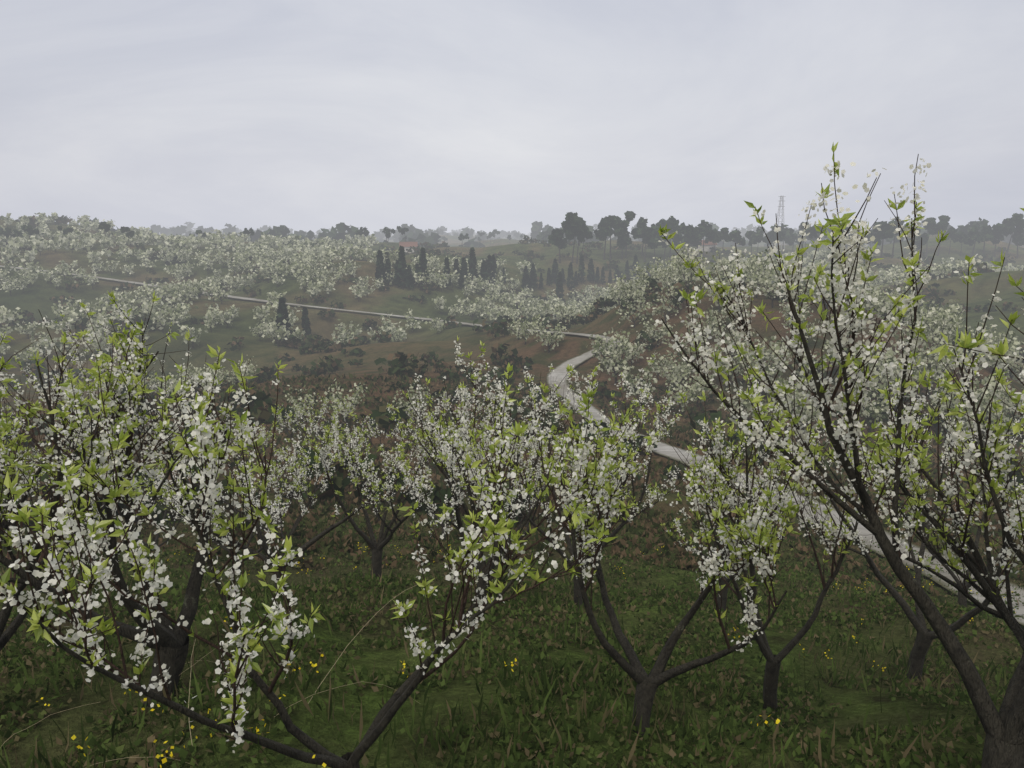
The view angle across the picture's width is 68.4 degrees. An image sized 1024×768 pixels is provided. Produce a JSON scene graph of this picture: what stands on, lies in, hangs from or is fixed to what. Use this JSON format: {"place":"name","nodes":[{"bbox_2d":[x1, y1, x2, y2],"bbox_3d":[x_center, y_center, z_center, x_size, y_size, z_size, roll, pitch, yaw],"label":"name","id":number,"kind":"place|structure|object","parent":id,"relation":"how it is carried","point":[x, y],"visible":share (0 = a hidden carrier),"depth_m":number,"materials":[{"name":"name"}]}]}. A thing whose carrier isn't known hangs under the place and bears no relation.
{"place":"outdoors","nodes":[
{"label":"outdoors","id":0,"kind":"place"},
{"bbox_2d":[0,219,1023,767],"bbox_3d":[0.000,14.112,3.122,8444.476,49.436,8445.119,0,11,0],"label":"terrain","id":1,"kind":"structure","parent":0,"point":[264,351],"depth_m":17.13,"materials":[{"name":"green plant"}]},
{"bbox_2d":[15,447,45,514],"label":"plum tree","id":2,"kind":"object","parent":1,"relation":"on","point":[33,463],"visible":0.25,"depth_m":24.69,"materials":[{"name":"white plant"}]},
{"bbox_2d":[0,369,103,542],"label":"plum tree","id":3,"kind":"object","parent":1,"relation":"on","point":[16,430],"visible":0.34,"depth_m":7.18,"materials":[{"name":"white plant"}]},
{"bbox_2d":[1,371,113,605],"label":"tree","id":4,"kind":"object","parent":1,"relation":"on","point":[45,490],"visible":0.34,"depth_m":10.71,"materials":[{"name":"white plant"}]},
{"bbox_2d":[0,313,172,554],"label":"plum tree","id":5,"kind":"object","parent":1,"relation":"on","point":[83,372],"visible":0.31,"depth_m":16.60,"materials":[{"name":"white plant"}]},
{"bbox_2d":[0,290,222,650],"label":"plum tree","id":6,"kind":"object","parent":1,"relation":"on","point":[10,630],"visible":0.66,"depth_m":5.20,"materials":[{"name":"white plant"}]},
{"bbox_2d":[71,438,157,534],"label":"plum tree","id":7,"kind":"object","parent":1,"relation":"on","point":[137,518],"visible":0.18,"depth_m":23.71,"materials":[{"name":"white plant"}]},
{"bbox_2d":[38,455,198,549],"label":"plum tree","id":8,"kind":"object","parent":1,"relation":"on","point":[157,534],"visible":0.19,"depth_m":20.23,"materials":[{"name":"white plant"}]},
{"bbox_2d":[0,309,250,706],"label":"plum tree","id":9,"kind":"object","parent":1,"relation":"on","point":[173,644],"visible":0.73,"depth_m":5.15,"materials":[{"name":"white plant"}]},
{"bbox_2d":[169,434,209,482],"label":"plum tree","id":10,"kind":"object","parent":1,"relation":"on","point":[174,444],"visible":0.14,"depth_m":36.81,"materials":[{"name":"white plant"}]},
{"bbox_2d":[1,581,433,767],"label":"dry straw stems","id":11,"kind":"object","parent":1,"relation":"on","point":[211,661],"visible":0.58,"depth_m":5.04,"materials":[{"name":"beige plant"}]},
{"bbox_2d":[157,449,290,575],"bbox_3d":[-5.612,2.902,16.052,2.958,3.142,2.336,6,13,27],"label":"plum tree","id":12,"kind":"object","parent":1,"relation":"on","point":[257,503],"visible":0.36,"depth_m":15.82,"materials":[{"name":"white plant"}]},
{"bbox_2d":[204,455,280,514],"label":"plum tree","id":13,"kind":"object","parent":1,"relation":"on","point":[269,484],"visible":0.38,"depth_m":24.84,"materials":[{"name":"white plant"}]},
{"bbox_2d":[221,423,263,462],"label":"plum tree","id":14,"kind":"object","parent":1,"relation":"on","point":[237,445],"visible":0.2,"depth_m":47.17,"materials":[{"name":"white plant"}]},
{"bbox_2d":[0,221,522,246],"bbox_3d":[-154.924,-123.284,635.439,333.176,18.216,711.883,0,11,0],"label":"distant trees","id":15,"kind":"object","parent":1,"relation":"on","point":[29,229],"visible":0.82,"depth_m":331.08,"materials":[{"name":"green plant"}]},
{"bbox_2d":[250,426,274,466],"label":"plum tree","id":16,"kind":"object","parent":1,"relation":"on","point":[266,437],"visible":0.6,"depth_m":44.91,"materials":[{"name":"white plant"}]},
{"bbox_2d":[216,443,311,536],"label":"plum tree","id":17,"kind":"object","parent":1,"relation":"on","point":[289,496],"visible":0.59,"depth_m":20.32,"materials":[{"name":"white plant"}]},
{"bbox_2d":[138,394,400,590],"bbox_3d":[-3.375,1.808,10.883,3.218,3.269,2.822,-9,14,-38],"label":"plum tree","id":18,"kind":"object","parent":1,"relation":"on","point":[307,545],"visible":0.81,"depth_m":10.93,"materials":[{"name":"white plant"}]},
{"bbox_2d":[272,408,302,438],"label":"plum tree","id":19,"kind":"object","parent":1,"relation":"on","point":[282,425],"visible":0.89,"depth_m":55.56,"materials":[{"name":"white plant"}]},
{"bbox_2d":[275,402,302,431],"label":"plum tree","id":20,"kind":"object","parent":1,"relation":"on","point":[278,410],"visible":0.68,"depth_m":59.67,"materials":[{"name":"white plant"}]},
{"bbox_2d":[266,420,339,508],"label":"plum tree","id":21,"kind":"object","parent":1,"relation":"on","point":[301,462],"visible":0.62,"depth_m":28.10,"materials":[{"name":"white plant"}]},
{"bbox_2d":[0,344,631,767],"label":"plum tree","id":22,"kind":"object","parent":1,"relation":"on","point":[242,666],"visible":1,"depth_m":3.42,"materials":[{"name":"white plant"}]},
{"bbox_2d":[291,414,340,447],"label":"plum tree","id":23,"kind":"object","parent":1,"relation":"on","point":[310,427],"visible":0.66,"depth_m":45.91,"materials":[{"name":"white plant"}]},
{"bbox_2d":[280,423,355,480],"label":"plum tree","id":24,"kind":"object","parent":1,"relation":"on","point":[290,462],"visible":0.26,"depth_m":33.23,"materials":[{"name":"white plant"}]},
{"bbox_2d":[295,394,342,434],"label":"plum tree","id":25,"kind":"object","parent":1,"relation":"on","point":[314,410],"visible":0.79,"depth_m":58.74,"materials":[{"name":"white plant"}]},
{"bbox_2d":[317,393,353,434],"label":"plum tree","id":26,"kind":"object","parent":1,"relation":"on","point":[344,412],"visible":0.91,"depth_m":57.32,"materials":[{"name":"white plant"}]},
{"bbox_2d":[330,424,368,485],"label":"plum tree","id":27,"kind":"object","parent":1,"relation":"on","point":[359,443],"visible":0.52,"depth_m":35.48,"materials":[{"name":"white plant"}]},
{"bbox_2d":[300,403,449,581],"bbox_3d":[-2.097,1.902,12.476,2.263,3.522,2.564,0,11,2],"label":"plum tree","id":28,"kind":"object","parent":1,"relation":"on","point":[377,548],"visible":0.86,"depth_m":12.46,"materials":[{"name":"white plant"}]},
{"bbox_2d":[340,453,412,520],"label":"plum tree","id":29,"kind":"object","parent":1,"relation":"on","point":[376,514],"visible":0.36,"depth_m":24.87,"materials":[{"name":"white plant"}]},
{"bbox_2d":[356,414,416,456],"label":"plum tree","id":30,"kind":"object","parent":1,"relation":"on","point":[369,432],"visible":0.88,"depth_m":48.31,"materials":[{"name":"white plant"}]},
{"bbox_2d":[399,242,417,252],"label":"house","id":31,"kind":"structure","parent":1,"relation":"on","point":[406,245],"depth_m":366.28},
{"bbox_2d":[404,407,434,430],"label":"plum tree","id":32,"kind":"object","parent":1,"relation":"on","point":[412,415],"visible":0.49,"depth_m":58.59,"materials":[{"name":"white plant"}]},
{"bbox_2d":[414,442,445,470],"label":"plum tree","id":33,"kind":"object","parent":1,"relation":"on","point":[427,456],"visible":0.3,"depth_m":43.83,"materials":[{"name":"white plant"}]},
{"bbox_2d":[385,440,479,540],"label":"plum tree","id":34,"kind":"object","parent":1,"relation":"on","point":[442,525],"visible":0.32,"depth_m":21.06,"materials":[{"name":"white plant"}]},
{"bbox_2d":[424,422,476,460],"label":"plum tree","id":35,"kind":"object","parent":1,"relation":"on","point":[460,434],"visible":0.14,"depth_m":47.84,"materials":[{"name":"white plant"}]},
{"bbox_2d":[424,416,493,503],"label":"plum tree","id":36,"kind":"object","parent":1,"relation":"on","point":[457,449],"visible":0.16,"depth_m":28.86,"materials":[{"name":"white plant"}]},
{"bbox_2d":[275,245,649,341],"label":"cypress trees","id":37,"kind":"object","parent":1,"relation":"on","point":[488,266],"visible":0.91,"depth_m":251.56,"materials":[{"name":"green plant"}]},
{"bbox_2d":[439,389,487,426],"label":"plum tree","id":38,"kind":"object","parent":1,"relation":"on","point":[445,407],"visible":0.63,"depth_m":63.27,"materials":[{"name":"white plant"}]},
{"bbox_2d":[472,397,498,434],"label":"plum tree","id":39,"kind":"object","parent":1,"relation":"on","point":[485,415],"visible":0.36,"depth_m":59.69,"materials":[{"name":"white plant"}]},
{"bbox_2d":[398,336,573,613],"bbox_3d":[-0.265,1.244,8.583,1.900,3.558,2.256,0,11,0],"label":"plum tree","id":40,"kind":"object","parent":1,"relation":"on","point":[454,436],"visible":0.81,"depth_m":8.44,"materials":[{"name":"white plant"}]},
{"bbox_2d":[454,410,562,564],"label":"plum tree","id":41,"kind":"object","parent":1,"relation":"on","point":[535,509],"visible":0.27,"depth_m":16.26,"materials":[{"name":"white plant"}]},
{"bbox_2d":[0,506,1023,767],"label":"grass","id":42,"kind":"structure","parent":1,"relation":"on","point":[652,654],"depth_m":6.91,"materials":[{"name":"green plant"}]},
{"bbox_2d":[0,357,1023,603],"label":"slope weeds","id":43,"kind":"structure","parent":1,"relation":"on","point":[346,545],"depth_m":36.70,"materials":[{"name":"plant"}]},
{"bbox_2d":[0,215,1023,535],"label":"blossoming trees","id":44,"kind":"object","parent":1,"relation":"on","point":[398,365],"visible":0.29,"depth_m":104.12,"materials":[{"name":"green plant"}]},
{"bbox_2d":[0,241,1023,361],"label":"blossoming trees","id":45,"kind":"object","parent":1,"relation":"on","point":[179,314],"visible":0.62,"depth_m":216.21,"materials":[{"name":"white plant"}]},
{"bbox_2d":[0,212,1023,291],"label":"distant trees","id":46,"kind":"object","parent":1,"relation":"on","point":[147,236],"visible":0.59,"depth_m":298.64,"materials":[{"name":"white plant"}]},
{"bbox_2d":[0,217,1023,250],"bbox_3d":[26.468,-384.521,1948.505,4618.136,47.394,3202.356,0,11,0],"label":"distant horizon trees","id":47,"kind":"object","parent":1,"relation":"on","point":[412,234],"visible":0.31,"depth_m":617.86,"materials":[{"name":"green plant"}]},
{"bbox_2d":[36,542,1015,767],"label":"yellow wildflowers","id":48,"kind":"object","parent":1,"relation":"on","point":[73,737],"visible":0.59,"depth_m":4.66,"materials":[{"name":"yellow plant"}]},
{"bbox_2d":[507,455,546,529],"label":"plum tree","id":49,"kind":"object","parent":1,"relation":"on","point":[516,483],"visible":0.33,"depth_m":24.84,"materials":[{"name":"white plant"}]},
{"bbox_2d":[102,329,1020,424],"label":"shrubs","id":50,"kind":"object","parent":1,"relation":"on","point":[219,376],"depth_m":82.07,"materials":[{"name":"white plant"}]},
{"bbox_2d":[429,355,713,607],"bbox_3d":[0.509,1.527,11.126,2.979,4.004,3.957,-6,13,-27],"label":"plum tree","id":51,"kind":"object","parent":1,"relation":"on","point":[577,590],"visible":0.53,"depth_m":10.79,"materials":[{"name":"white plant"}]},
{"bbox_2d":[526,364,812,735],"bbox_3d":[1.040,1.237,5.272,1.984,2.833,1.443,7,13,33],"label":"plum tree","id":52,"kind":"object","parent":1,"relation":"on","point":[650,683],"visible":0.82,"depth_m":4.96,"materials":[{"name":"white plant"}]},
{"bbox_2d":[698,240,716,250],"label":"distant house","id":53,"kind":"structure","parent":1,"relation":"on","point":[708,245],"depth_m":370.20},
{"bbox_2d":[660,444,790,610],"bbox_3d":[3.514,2.489,11.814,2.126,3.165,1.572,-6,13,-29],"label":"plum tree","id":54,"kind":"object","parent":1,"relation":"on","point":[724,592],"visible":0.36,"depth_m":12.01,"materials":[{"name":"white plant"}]},
{"bbox_2d":[506,241,1023,442],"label":"hillside orchard","id":55,"kind":"object","parent":1,"relation":"on","point":[946,322],"visible":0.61,"depth_m":95.41,"materials":[{"name":"white plant"}]},
{"bbox_2d":[772,196,785,249],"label":"lattice tower","id":56,"kind":"structure","parent":1,"relation":"on","point":[782,206],"depth_m":436.70,"materials":[{"name":"metal"}]},
{"bbox_2d":[548,211,1023,263],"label":"tree line","id":57,"kind":"object","parent":1,"relation":"on","point":[573,225],"visible":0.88,"depth_m":347.54,"materials":[{"name":"green plant"}]},
{"bbox_2d":[668,371,932,713],"bbox_3d":[2.332,1.568,6.720,2.200,3.509,1.386,0,11,0],"label":"plum tree","id":58,"kind":"object","parent":1,"relation":"on","point":[773,661],"visible":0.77,"depth_m":6.54,"materials":[{"name":"white plant"}]},
{"bbox_2d":[654,142,1023,767],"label":"plum tree","id":59,"kind":"object","parent":1,"relation":"on","point":[1003,728],"visible":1,"depth_m":3.71,"materials":[{"name":"white plant"}]},
{"bbox_2d":[752,353,1023,679],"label":"plum tree","id":60,"kind":"object","parent":1,"relation":"on","point":[925,636],"visible":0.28,"depth_m":8.49,"materials":[{"name":"white plant"}]},
{"bbox_2d":[807,351,1023,635],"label":"plum tree","id":61,"kind":"object","parent":1,"relation":"on","point":[966,558],"visible":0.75,"depth_m":4.84,"materials":[{"name":"white plant"}]},
{"bbox_2d":[901,419,1023,611],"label":"plum tree","id":62,"kind":"object","parent":1,"relation":"on","point":[962,599],"visible":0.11,"depth_m":11.72,"materials":[{"name":"white plant"}]},
{"bbox_2d":[1005,475,1022,507],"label":"plum tree","id":63,"kind":"object","parent":1,"relation":"on","point":[1015,501],"visible":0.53,"depth_m":23.20,"materials":[{"name":"white plant"}]},
{"bbox_2d":[0,265,1023,624],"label":"concrete path","id":64,"kind":"structure","parent":0,"point":[662,449],"depth_m":47.30,"materials":[{"name":"grey concrete"}]},
{"bbox_2d":[0,0,1023,234],"label":"sky","id":65,"kind":"structure","parent":0,"point":[305,115],"materials":[{"name":"grey"}]}
]}

